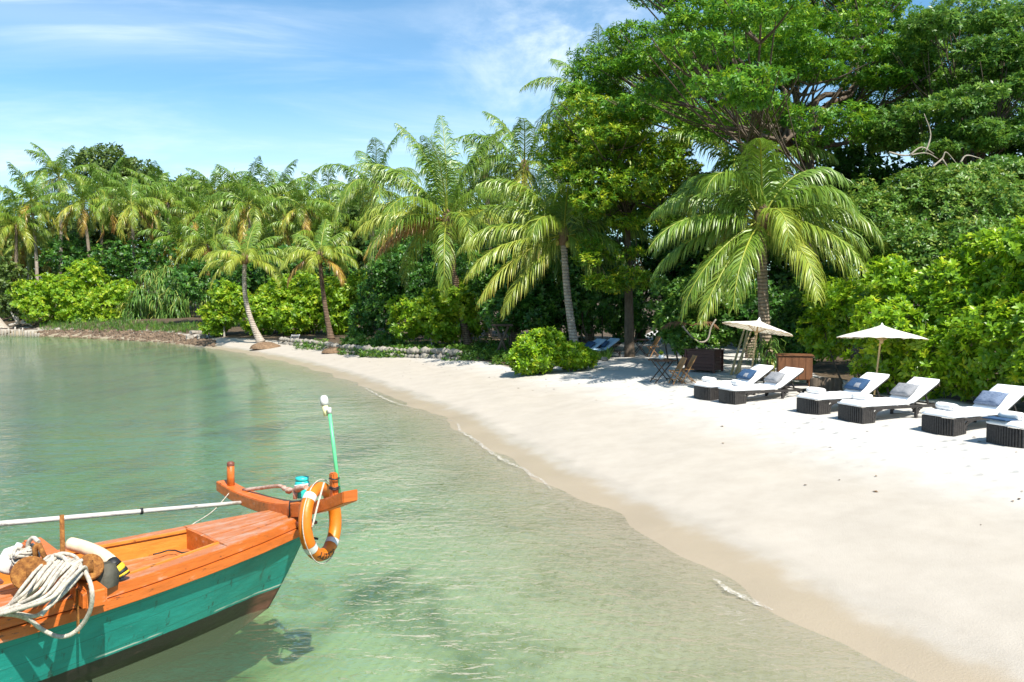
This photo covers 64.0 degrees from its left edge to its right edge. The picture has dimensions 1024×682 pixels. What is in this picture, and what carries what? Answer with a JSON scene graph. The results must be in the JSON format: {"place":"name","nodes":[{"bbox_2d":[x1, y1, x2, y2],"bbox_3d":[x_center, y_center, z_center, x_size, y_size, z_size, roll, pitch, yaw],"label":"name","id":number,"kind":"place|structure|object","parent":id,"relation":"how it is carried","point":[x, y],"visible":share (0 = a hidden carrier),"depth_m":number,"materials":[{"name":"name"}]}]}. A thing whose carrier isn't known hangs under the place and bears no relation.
{"place":"outdoors","nodes":[
{"label":"outdoors","id":0,"kind":"place"},
{"bbox_2d":[0,334,911,681],"bbox_3d":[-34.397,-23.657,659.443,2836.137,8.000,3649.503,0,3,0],"label":"water","id":1,"kind":"structure","parent":0,"point":[98,350],"depth_m":15.81,"materials":[{"name":"liquid"}]},
{"bbox_2d":[0,461,357,681],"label":"fishing boat","id":2,"kind":"object","parent":1,"relation":"on","point":[216,578],"visible":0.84,"depth_m":7.03,"materials":[{"name":"teal paint"}]},
{"bbox_2d":[0,542,22,574],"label":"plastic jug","id":3,"kind":"object","parent":2,"relation":"on","point":[5,565],"visible":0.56,"depth_m":6.57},
{"bbox_2d":[8,536,40,566],"bbox_3d":[-3.842,1.658,6.457,0.188,0.228,0.222,-3,4,-45],"label":"rope bundle","id":4,"kind":"object","parent":2,"relation":"on","point":[16,554],"visible":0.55,"depth_m":6.43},
{"bbox_2d":[0,552,94,638],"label":"rope heap","id":5,"kind":"object","parent":2,"relation":"on","point":[60,562],"visible":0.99,"depth_m":5.83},
{"bbox_2d":[65,537,129,579],"bbox_3d":[-3.365,1.765,6.630,0.720,0.251,0.153,1,3,29],"label":"fender","id":6,"kind":"object","parent":2,"relation":"on","point":[79,546],"visible":0.66,"depth_m":6.61,"materials":[{"name":"beige plastic"}]},
{"bbox_2d":[95,561,118,588],"bbox_3d":[-3.197,1.804,6.379,0.227,0.203,0.205,1,3,28],"label":"canvas bag","id":7,"kind":"object","parent":2,"relation":"on","point":[108,577],"visible":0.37,"depth_m":6.33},
{"bbox_2d":[0,501,240,525],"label":"long pole","id":8,"kind":"object","parent":2,"relation":"on","point":[140,511],"visible":0.81,"depth_m":7.99,"materials":[{"name":"white"}]},
{"bbox_2d":[242,484,308,498],"bbox_3d":[-2.465,1.530,8.515,1.302,0.282,0.087,3,4,45],"label":"rope","id":9,"kind":"object","parent":2,"relation":"on","point":[295,490],"visible":1,"depth_m":8.36,"materials":[{"name":"white fabric"}]},
{"bbox_2d":[298,479,341,563],"bbox_3d":[-1.813,1.721,7.827,0.159,0.795,0.758,-5,1,15],"label":"lifebuoy","id":10,"kind":"object","parent":2,"relation":"hanging from","point":[313,550],"visible":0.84,"depth_m":7.65,"materials":[{"name":"orange plastic"},{"name":"white plastic"},{"name":"white rope"}]},
{"bbox_2d":[320,395,340,492],"bbox_3d":[-1.709,0.986,7.742,0.306,0.934,0.076,3,4,45],"label":"navigation light on pole","id":11,"kind":"object","parent":2,"relation":"attached to","point":[324,402],"visible":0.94,"depth_m":7.72,"materials":[{"name":"metal"}]},
{"bbox_2d":[0,291,1023,681],"bbox_3d":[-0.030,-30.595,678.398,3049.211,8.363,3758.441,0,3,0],"label":"ground","id":12,"kind":"structure","parent":0,"point":[912,567],"depth_m":11.10,"materials":[{"name":"sand"}]},
{"bbox_2d":[0,249,34,320],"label":"shrub","id":13,"kind":"object","parent":12,"relation":"on","point":[5,300],"visible":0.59,"depth_m":86.93,"materials":[{"name":"green plant"}]},
{"bbox_2d":[0,226,52,312],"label":"broadleaf tree","id":14,"kind":"object","parent":12,"relation":"on","point":[8,245],"visible":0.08,"depth_m":102.56,"materials":[{"name":"green plant"}]},
{"bbox_2d":[0,185,62,315],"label":"coconut palm","id":15,"kind":"object","parent":12,"relation":"on","point":[12,225],"visible":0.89,"depth_m":88.96,"materials":[{"name":"green plant"}]},
{"bbox_2d":[0,214,63,282],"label":"coconut palm","id":16,"kind":"object","parent":12,"relation":"on","point":[9,251],"visible":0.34,"depth_m":96.95,"materials":[{"name":"green plant"}]},
{"bbox_2d":[0,162,72,284],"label":"coconut palm","id":17,"kind":"object","parent":12,"relation":"on","point":[29,192],"visible":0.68,"depth_m":91.20,"materials":[{"name":"green plant"}]},
{"bbox_2d":[4,258,112,324],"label":"shrub","id":18,"kind":"object","parent":12,"relation":"on","point":[62,293],"visible":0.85,"depth_m":80.03,"materials":[{"name":"green plant"}]},
{"bbox_2d":[17,142,104,304],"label":"coconut palm","id":19,"kind":"object","parent":12,"relation":"on","point":[56,168],"visible":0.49,"depth_m":96.41,"materials":[{"name":"green plant"}]},
{"bbox_2d":[40,169,125,288],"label":"coconut palm","id":20,"kind":"object","parent":12,"relation":"on","point":[84,191],"visible":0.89,"depth_m":88.93,"materials":[{"name":"green plant"}]},
{"bbox_2d":[40,210,129,305],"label":"broadleaf tree","id":21,"kind":"object","parent":12,"relation":"on","point":[107,236],"visible":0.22,"depth_m":103.48,"materials":[{"name":"green plant"}]},
{"bbox_2d":[61,155,136,308],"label":"coconut palm","id":22,"kind":"object","parent":12,"relation":"on","point":[104,184],"visible":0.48,"depth_m":98.26,"materials":[{"name":"green plant"}]},
{"bbox_2d":[65,277,138,321],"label":"shrub","id":23,"kind":"object","parent":12,"relation":"on","point":[105,300],"visible":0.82,"depth_m":79.18,"materials":[{"name":"green plant"}]},
{"bbox_2d":[68,142,141,209],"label":"broadleaf tree","id":24,"kind":"object","parent":12,"relation":"on","point":[108,158],"visible":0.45,"depth_m":118.30,"materials":[{"name":"green plant"}]},
{"bbox_2d":[35,231,193,307],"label":"shrub","id":25,"kind":"object","parent":12,"relation":"on","point":[107,256],"visible":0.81,"depth_m":88.06,"materials":[{"name":"green plant"}]},
{"bbox_2d":[36,328,216,346],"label":"rubble","id":26,"kind":"object","parent":12,"relation":"on","point":[162,336],"visible":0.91,"depth_m":67.64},
{"bbox_2d":[91,203,168,308],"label":"broadleaf tree","id":27,"kind":"object","parent":12,"relation":"on","point":[139,227],"visible":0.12,"depth_m":107.72,"materials":[{"name":"green plant"}]},
{"bbox_2d":[90,169,174,309],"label":"coconut palm","id":28,"kind":"object","parent":12,"relation":"on","point":[131,206],"visible":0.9,"depth_m":89.18,"materials":[{"name":"green plant"}]},
{"bbox_2d":[112,284,165,319],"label":"screw pine","id":29,"kind":"object","parent":12,"relation":"on","point":[133,310],"visible":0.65,"depth_m":78.18,"materials":[{"name":"green plant"}]},
{"bbox_2d":[111,153,172,300],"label":"broadleaf tree","id":30,"kind":"object","parent":12,"relation":"on","point":[145,170],"visible":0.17,"depth_m":121.56,"materials":[{"name":"green plant"}]},
{"bbox_2d":[130,263,179,299],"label":"screw pine","id":31,"kind":"object","parent":12,"relation":"on","point":[148,275],"visible":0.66,"depth_m":82.60,"materials":[{"name":"green plant"}]},
{"bbox_2d":[122,160,194,293],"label":"coconut palm","id":32,"kind":"object","parent":12,"relation":"on","point":[157,178],"visible":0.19,"depth_m":100.39,"materials":[{"name":"green plant"}]},
{"bbox_2d":[136,276,192,318],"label":"screw pine","id":33,"kind":"object","parent":12,"relation":"on","point":[160,285],"visible":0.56,"depth_m":77.92,"materials":[{"name":"green plant"}]},
{"bbox_2d":[132,173,200,262],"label":"coconut palm","id":34,"kind":"object","parent":12,"relation":"on","point":[168,195],"visible":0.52,"depth_m":96.51,"materials":[{"name":"green plant"}]},
{"bbox_2d":[133,207,215,306],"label":"coconut palm","id":35,"kind":"object","parent":12,"relation":"on","point":[176,238],"visible":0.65,"depth_m":88.70,"materials":[{"name":"green plant"}]},
{"bbox_2d":[158,276,199,317],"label":"screw pine","id":36,"kind":"object","parent":12,"relation":"on","point":[175,307],"visible":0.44,"depth_m":77.80,"materials":[{"name":"green plant"}]},
{"bbox_2d":[154,179,236,310],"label":"coconut palm","id":37,"kind":"object","parent":12,"relation":"on","point":[187,216],"visible":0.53,"depth_m":92.62,"materials":[{"name":"green plant"}]},
{"bbox_2d":[165,212,237,285],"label":"coconut palm","id":38,"kind":"object","parent":12,"relation":"on","point":[213,245],"visible":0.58,"depth_m":87.00,"materials":[{"name":"green plant"}]},
{"bbox_2d":[181,167,249,224],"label":"coconut palm","id":39,"kind":"object","parent":12,"relation":"on","point":[214,179],"visible":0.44,"depth_m":102.56,"materials":[{"name":"green plant"}]},
{"bbox_2d":[195,277,254,337],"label":"shrub","id":40,"kind":"object","parent":12,"relation":"on","point":[224,296],"visible":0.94,"depth_m":59.22,"materials":[{"name":"green plant"}]},
{"bbox_2d":[198,221,289,342],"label":"coconut palm","id":41,"kind":"object","parent":12,"relation":"on","point":[245,258],"visible":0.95,"depth_m":53.76,"materials":[{"name":"green plant"}]},
{"bbox_2d":[204,156,295,293],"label":"coconut palm","id":42,"kind":"object","parent":12,"relation":"on","point":[245,191],"visible":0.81,"depth_m":74.78,"materials":[{"name":"green plant"}]},
{"bbox_2d":[162,241,357,320],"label":"shrub","id":43,"kind":"object","parent":12,"relation":"on","point":[189,272],"visible":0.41,"depth_m":66.90,"materials":[{"name":"green plant"}]},
{"bbox_2d":[238,273,300,335],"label":"shrub","id":44,"kind":"object","parent":12,"relation":"on","point":[268,298],"visible":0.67,"depth_m":59.04,"materials":[{"name":"green plant"}]},
{"bbox_2d":[237,159,307,277],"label":"coconut palm","id":45,"kind":"object","parent":12,"relation":"on","point":[270,174],"visible":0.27,"depth_m":96.71,"materials":[{"name":"green plant"}]},
{"bbox_2d":[255,204,316,264],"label":"coconut palm","id":46,"kind":"object","parent":12,"relation":"on","point":[270,232],"visible":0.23,"depth_m":79.01,"materials":[{"name":"green plant"}]},
{"bbox_2d":[269,268,333,335],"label":"shrub","id":47,"kind":"object","parent":12,"relation":"on","point":[301,316],"visible":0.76,"depth_m":58.12,"materials":[{"name":"green plant"}]},
{"bbox_2d":[261,172,342,248],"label":"coconut palm","id":48,"kind":"object","parent":12,"relation":"on","point":[303,194],"visible":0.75,"depth_m":74.76,"materials":[{"name":"green plant"}]},
{"bbox_2d":[267,205,352,304],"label":"coconut palm","id":49,"kind":"object","parent":12,"relation":"on","point":[314,228],"visible":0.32,"depth_m":74.30,"materials":[{"name":"green plant"}]},
{"bbox_2d":[290,166,344,238],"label":"coconut palm","id":50,"kind":"object","parent":12,"relation":"on","point":[329,196],"visible":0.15,"depth_m":84.09,"materials":[{"name":"green plant"}]},
{"bbox_2d":[275,219,363,339],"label":"coconut palm","id":51,"kind":"object","parent":12,"relation":"on","point":[316,253],"visible":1,"depth_m":51.79,"materials":[{"name":"green plant"}]},
{"bbox_2d":[39,317,619,359],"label":"grass","id":52,"kind":"structure","parent":12,"relation":"on","point":[608,353],"depth_m":71.41,"materials":[{"name":"green plant"}]},
{"bbox_2d":[298,182,388,278],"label":"coconut palm","id":53,"kind":"object","parent":12,"relation":"on","point":[321,203],"visible":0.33,"depth_m":74.31,"materials":[{"name":"green plant"}]},
{"bbox_2d":[315,267,376,334],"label":"shrub","id":54,"kind":"object","parent":12,"relation":"on","point":[340,298],"visible":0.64,"depth_m":56.27,"materials":[{"name":"green plant"}]},
{"bbox_2d":[339,331,370,345],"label":"plant","id":55,"kind":"object","parent":12,"relation":"on","point":[359,339],"visible":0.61,"depth_m":43.16,"materials":[{"name":"green plant"}]},
{"bbox_2d":[329,193,382,304],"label":"broadleaf tree","id":56,"kind":"object","parent":12,"relation":"on","point":[357,242],"visible":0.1,"depth_m":74.67,"materials":[{"name":"green plant"}]},
{"bbox_2d":[313,167,402,219],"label":"coconut palm","id":57,"kind":"object","parent":12,"relation":"on","point":[351,178],"visible":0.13,"depth_m":78.90,"materials":[{"name":"green plant"}]},
{"bbox_2d":[308,127,426,334],"bbox_3d":[-8.627,-7.316,54.901,7.442,14.059,7.959,1,3,22],"label":"coconut palm","id":58,"kind":"object","parent":12,"relation":"on","point":[353,192],"visible":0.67,"depth_m":53.58,"materials":[{"name":"green plant"}]},
{"bbox_2d":[278,337,461,360],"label":"stone wall","id":59,"kind":"structure","parent":12,"relation":"on","point":[439,353],"depth_m":38.20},
{"bbox_2d":[368,330,406,346],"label":"plant","id":60,"kind":"object","parent":12,"relation":"on","point":[380,338],"visible":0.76,"depth_m":42.30,"materials":[{"name":"green plant"}]},
{"bbox_2d":[345,247,438,337],"bbox_3d":[-6.661,-2.670,47.408,5.716,5.606,4.182,-1,3,-17],"label":"shrub","id":61,"kind":"object","parent":12,"relation":"on","point":[384,274],"visible":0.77,"depth_m":46.37,"materials":[{"name":"green plant"}]},
{"bbox_2d":[293,336,514,364],"bbox_3d":[-4.480,0.265,42.508,8.667,1.060,24.461,-2,3,-39],"label":"creeper","id":62,"kind":"object","parent":12,"relation":"on","point":[486,352],"visible":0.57,"depth_m":38.58,"materials":[{"name":"green plant"}]},
{"bbox_2d":[348,115,526,346],"bbox_3d":[-3.337,-5.442,40.077,8.986,11.730,8.792,0,3,0],"label":"coconut palm","id":63,"kind":"object","parent":12,"relation":"on","point":[409,222],"visible":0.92,"depth_m":39.21,"materials":[{"name":"green plant"}]},
{"bbox_2d":[361,220,513,339],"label":"coconut palm","id":64,"kind":"object","parent":12,"relation":"on","point":[428,249],"visible":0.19,"depth_m":49.11,"materials":[{"name":"green plant"}]},
{"bbox_2d":[383,267,492,346],"bbox_3d":[-3.401,-1.773,40.835,5.965,4.489,3.929,0,3,0],"label":"shrub","id":65,"kind":"object","parent":12,"relation":"on","point":[438,317],"visible":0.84,"depth_m":40.03,"materials":[{"name":"green plant"}]},
{"bbox_2d":[417,129,535,336],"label":"coconut palm","id":66,"kind":"object","parent":12,"relation":"on","point":[488,334],"visible":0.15,"depth_m":49.53,"materials":[{"name":"green plant"}]},
{"bbox_2d":[452,106,572,341],"bbox_3d":[0.649,-6.122,42.661,7.407,12.762,7.029,0,3,0],"label":"coconut palm","id":67,"kind":"object","parent":12,"relation":"on","point":[524,168],"visible":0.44,"depth_m":41.94,"materials":[{"name":"green plant"}]},
{"bbox_2d":[455,249,574,347],"bbox_3d":[0.164,-1.851,37.393,5.657,4.746,3.634,1,3,28],"label":"shrub","id":68,"kind":"object","parent":12,"relation":"on","point":[517,317],"visible":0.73,"depth_m":36.44,"materials":[{"name":"green plant"}]},
{"bbox_2d":[479,189,589,295],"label":"coconut palm","id":69,"kind":"object","parent":12,"relation":"on","point":[557,263],"visible":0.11,"depth_m":36.78,"materials":[{"name":"green plant"}]},
{"bbox_2d":[505,325,566,375],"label":"round bush","id":70,"kind":"object","parent":12,"relation":"on","point":[534,351],"visible":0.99,"depth_m":26.91,"materials":[{"name":"green plant"}]},
{"bbox_2d":[455,163,650,341],"bbox_3d":[1.628,-3.365,32.022,7.649,8.286,5.370,0,3,0],"label":"coconut palm","id":71,"kind":"object","parent":12,"relation":"on","point":[539,225],"visible":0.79,"depth_m":31.42,"materials":[{"name":"green plant"}]},
{"bbox_2d":[537,187,612,339],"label":"broadleaf tree","id":72,"kind":"object","parent":12,"relation":"on","point":[566,334],"visible":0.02,"depth_m":45.62,"materials":[{"name":"green plant"}]},
{"bbox_2d":[555,340,598,371],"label":"round bush","id":73,"kind":"object","parent":12,"relation":"on","point":[576,355],"visible":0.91,"depth_m":27.28,"materials":[{"name":"green plant"}]},
{"bbox_2d":[519,23,655,340],"bbox_3d":[4.412,-8.282,43.678,8.070,16.799,7.019,0,3,0],"label":"coconut palm","id":74,"kind":"object","parent":12,"relation":"on","point":[550,78],"visible":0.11,"depth_m":43.29,"materials":[{"name":"green plant"}]},
{"bbox_2d":[524,252,654,343],"bbox_3d":[3.414,-1.744,36.421,6.012,4.473,4.634,0,3,0],"label":"shrub","id":75,"kind":"object","parent":12,"relation":"on","point":[610,313],"visible":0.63,"depth_m":35.73,"materials":[{"name":"green plant"}]},
{"bbox_2d":[531,83,707,356],"bbox_3d":[4.406,-4.899,32.791,7.396,11.367,8.777,0,3,0],"label":"leafy tree","id":76,"kind":"object","parent":12,"relation":"on","point":[629,152],"visible":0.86,"depth_m":30.40,"materials":[{"name":"green plant"}]},
{"bbox_2d":[592,187,690,342],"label":"broadleaf tree","id":77,"kind":"object","parent":12,"relation":"on","point":[647,263],"visible":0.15,"depth_m":42.71,"materials":[{"name":"green plant"}]},
{"bbox_2d":[645,259,749,363],"bbox_3d":[6.695,-1.027,28.730,3.815,3.787,2.678,-1,3,-17],"label":"shrub","id":78,"kind":"object","parent":12,"relation":"on","point":[679,339],"visible":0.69,"depth_m":28.11,"materials":[{"name":"green plant"}]},
{"bbox_2d":[651,202,750,343],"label":"broadleaf tree","id":79,"kind":"object","parent":12,"relation":"on","point":[684,267],"visible":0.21,"depth_m":39.73,"materials":[{"name":"green plant"}]},
{"bbox_2d":[684,348,724,372],"bbox_3d":[6.043,0.613,25.775,1.059,0.720,0.710,2,3,39],"label":"planter box","id":80,"kind":"object","parent":12,"relation":"on","point":[706,359],"visible":0.92,"depth_m":25.52,"materials":[{"name":"brown wood"}]},
{"bbox_2d":[693,364,773,400],"bbox_3d":[5.472,1.002,20.110,2.060,0.794,0.660,-1,3,-23],"label":"sun lounger","id":81,"kind":"object","parent":12,"relation":"on","point":[710,392],"visible":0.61,"depth_m":19.83,"materials":[{"name":"fabric"}]},
{"bbox_2d":[661,103,838,358],"bbox_3d":[8.637,-4.108,30.768,5.992,9.773,5.815,-2,3,-40],"label":"coconut palm","id":82,"kind":"object","parent":12,"relation":"on","point":[726,150],"visible":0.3,"depth_m":30.25,"materials":[{"name":"green plant"}]},
{"bbox_2d":[552,0,957,299],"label":"rain tree","id":83,"kind":"object","parent":12,"relation":"on","point":[786,47],"visible":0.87,"depth_m":29.12,"materials":[{"name":"green plant"}]},
{"bbox_2d":[722,317,792,367],"bbox_3d":[6.224,0.351,20.835,1.726,1.909,1.760,0,3,0],"label":"parasol","id":84,"kind":"object","parent":12,"relation":"on","point":[758,326],"visible":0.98,"depth_m":20.84,"materials":[{"name":"white canvas fabric"},{"name":"wood"}]},
{"bbox_2d":[718,367,805,404],"bbox_3d":[5.877,1.039,19.241,2.060,0.794,0.660,-1,3,-20],"label":"sun lounger","id":85,"kind":"object","parent":12,"relation":"on","point":[728,394],"visible":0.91,"depth_m":19.01,"materials":[{"name":"wicker"}]},
{"bbox_2d":[743,337,785,381],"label":"spiky plant","id":86,"kind":"object","parent":12,"relation":"on","point":[762,355],"visible":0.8,"depth_m":22.46,"materials":[{"name":"green plant"}]},
{"bbox_2d":[645,138,884,380],"bbox_3d":[6.980,-2.162,23.092,6.330,6.575,5.634,1,3,13],"label":"coconut palm","id":87,"kind":"object","parent":12,"relation":"on","point":[763,227],"visible":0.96,"depth_m":22.00,"materials":[{"name":"green plant"}]},
{"bbox_2d":[727,201,837,348],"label":"broadleaf tree","id":88,"kind":"object","parent":12,"relation":"on","point":[781,275],"visible":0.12,"depth_m":36.38,"materials":[{"name":"green plant"}]},
{"bbox_2d":[720,260,846,363],"bbox_3d":[9.283,-0.913,27.466,2.837,3.561,5.084,-2,3,-38],"label":"shrub","id":89,"kind":"object","parent":12,"relation":"on","point":[787,321],"visible":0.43,"depth_m":26.97,"materials":[{"name":"green plant"}]},
{"bbox_2d":[775,353,813,385],"bbox_3d":[7.408,0.764,21.509,0.910,0.835,0.700,1,3,14],"label":"cabinet","id":90,"kind":"object","parent":12,"relation":"on","point":[798,360],"visible":0.59,"depth_m":21.18,"materials":[{"name":"brown wood"}]},
{"bbox_2d":[796,372,889,414],"bbox_3d":[7.001,1.095,17.256,2.060,0.794,0.660,-1,3,-22],"label":"sun lounger","id":91,"kind":"object","parent":12,"relation":"on","point":[812,405],"visible":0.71,"depth_m":16.94,"materials":[{"name":"wicker"}]},
{"bbox_2d":[844,378,870,389],"bbox_3d":[7.321,0.909,17.377,0.340,0.156,0.520,-42,16,-15],"label":"pillow","id":92,"kind":"object","parent":91,"relation":"on","point":[857,383],"visible":1,"depth_m":17.28,"materials":[{"name":"blue fabric"}]},
{"bbox_2d":[814,136,896,348],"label":"broadleaf tree","id":93,"kind":"object","parent":12,"relation":"on","point":[857,160],"visible":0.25,"depth_m":35.31,"materials":[{"name":"green plant"}]},
{"bbox_2d":[837,323,928,396],"bbox_3d":[8.188,0.486,18.170,1.862,1.786,1.861,0,3,0],"label":"parasol","id":94,"kind":"object","parent":12,"relation":"on","point":[881,331],"visible":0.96,"depth_m":17.76,"materials":[{"name":"white fabric"}]},
{"bbox_2d":[837,377,939,423],"bbox_3d":[7.382,1.140,15.991,2.060,0.794,0.660,-1,3,-20],"label":"sun lounger","id":95,"kind":"object","parent":12,"relation":"on","point":[849,410],"visible":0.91,"depth_m":15.75,"materials":[{"name":"wicker"}]},
{"bbox_2d":[889,383,919,396],"bbox_3d":[7.706,0.954,16.100,0.340,0.156,0.520,-41,15,-14],"label":"pillow","id":96,"kind":"object","parent":95,"relation":"on","point":[905,389],"visible":1,"depth_m":16.00,"materials":[{"name":"grey fabric"}]},
{"bbox_2d":[793,215,1023,401],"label":"hedge","id":97,"kind":"object","parent":12,"relation":"on","point":[998,323],"visible":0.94,"depth_m":18.20,"materials":[{"name":"green plant"}]},
{"bbox_2d":[861,153,956,323],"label":"broadleaf tree","id":98,"kind":"object","parent":12,"relation":"on","point":[896,167],"visible":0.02,"depth_m":35.04,"materials":[{"name":"green plant"}]},
{"bbox_2d":[841,161,1023,370],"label":"thicket","id":99,"kind":"object","parent":12,"relation":"on","point":[887,216],"visible":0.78,"depth_m":23.12,"materials":[{"name":"green plant"}]},
{"bbox_2d":[888,114,981,167],"bbox_3d":[12.278,-5.758,23.758,2.701,1.657,0.052,0,3,0],"label":"dead branch","id":100,"kind":"object","parent":99,"relation":"on","point":[926,148],"visible":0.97,"depth_m":23.76,"materials":[{"name":"wood"}]},
{"bbox_2d":[857,0,1023,344],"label":"leafy tree","id":101,"kind":"object","parent":12,"relation":"on","point":[982,91],"visible":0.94,"depth_m":28.69,"materials":[{"name":"green plant"}]},
{"bbox_2d":[911,113,1023,305],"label":"broadleaf tree","id":102,"kind":"object","parent":12,"relation":"on","point":[919,162],"visible":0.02,"depth_m":35.48,"materials":[{"name":"green plant"}]},
{"bbox_2d":[921,384,1023,436],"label":"sun lounger","id":103,"kind":"object","parent":12,"relation":"on","point":[933,422],"visible":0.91,"depth_m":14.32,"materials":[{"name":"wicker"}]},
{"bbox_2d":[972,390,1008,405],"bbox_3d":[8.625,1.030,14.766,0.340,0.156,0.520,-42,17,-16],"label":"pillow","id":104,"kind":"object","parent":103,"relation":"on","point":[993,398],"visible":1,"depth_m":14.68,"materials":[{"name":"blue fabric"}]},
{"bbox_2d":[986,419,1023,448],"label":"sun lounger","id":105,"kind":"object","parent":12,"relation":"on","point":[998,432],"visible":0.96,"depth_m":13.01,"materials":[{"name":"wicker"}]},
{"bbox_2d":[0,0,1023,290],"label":"sky","id":106,"kind":"structure","parent":0,"point":[199,85],"materials":[{"name":"blue"}]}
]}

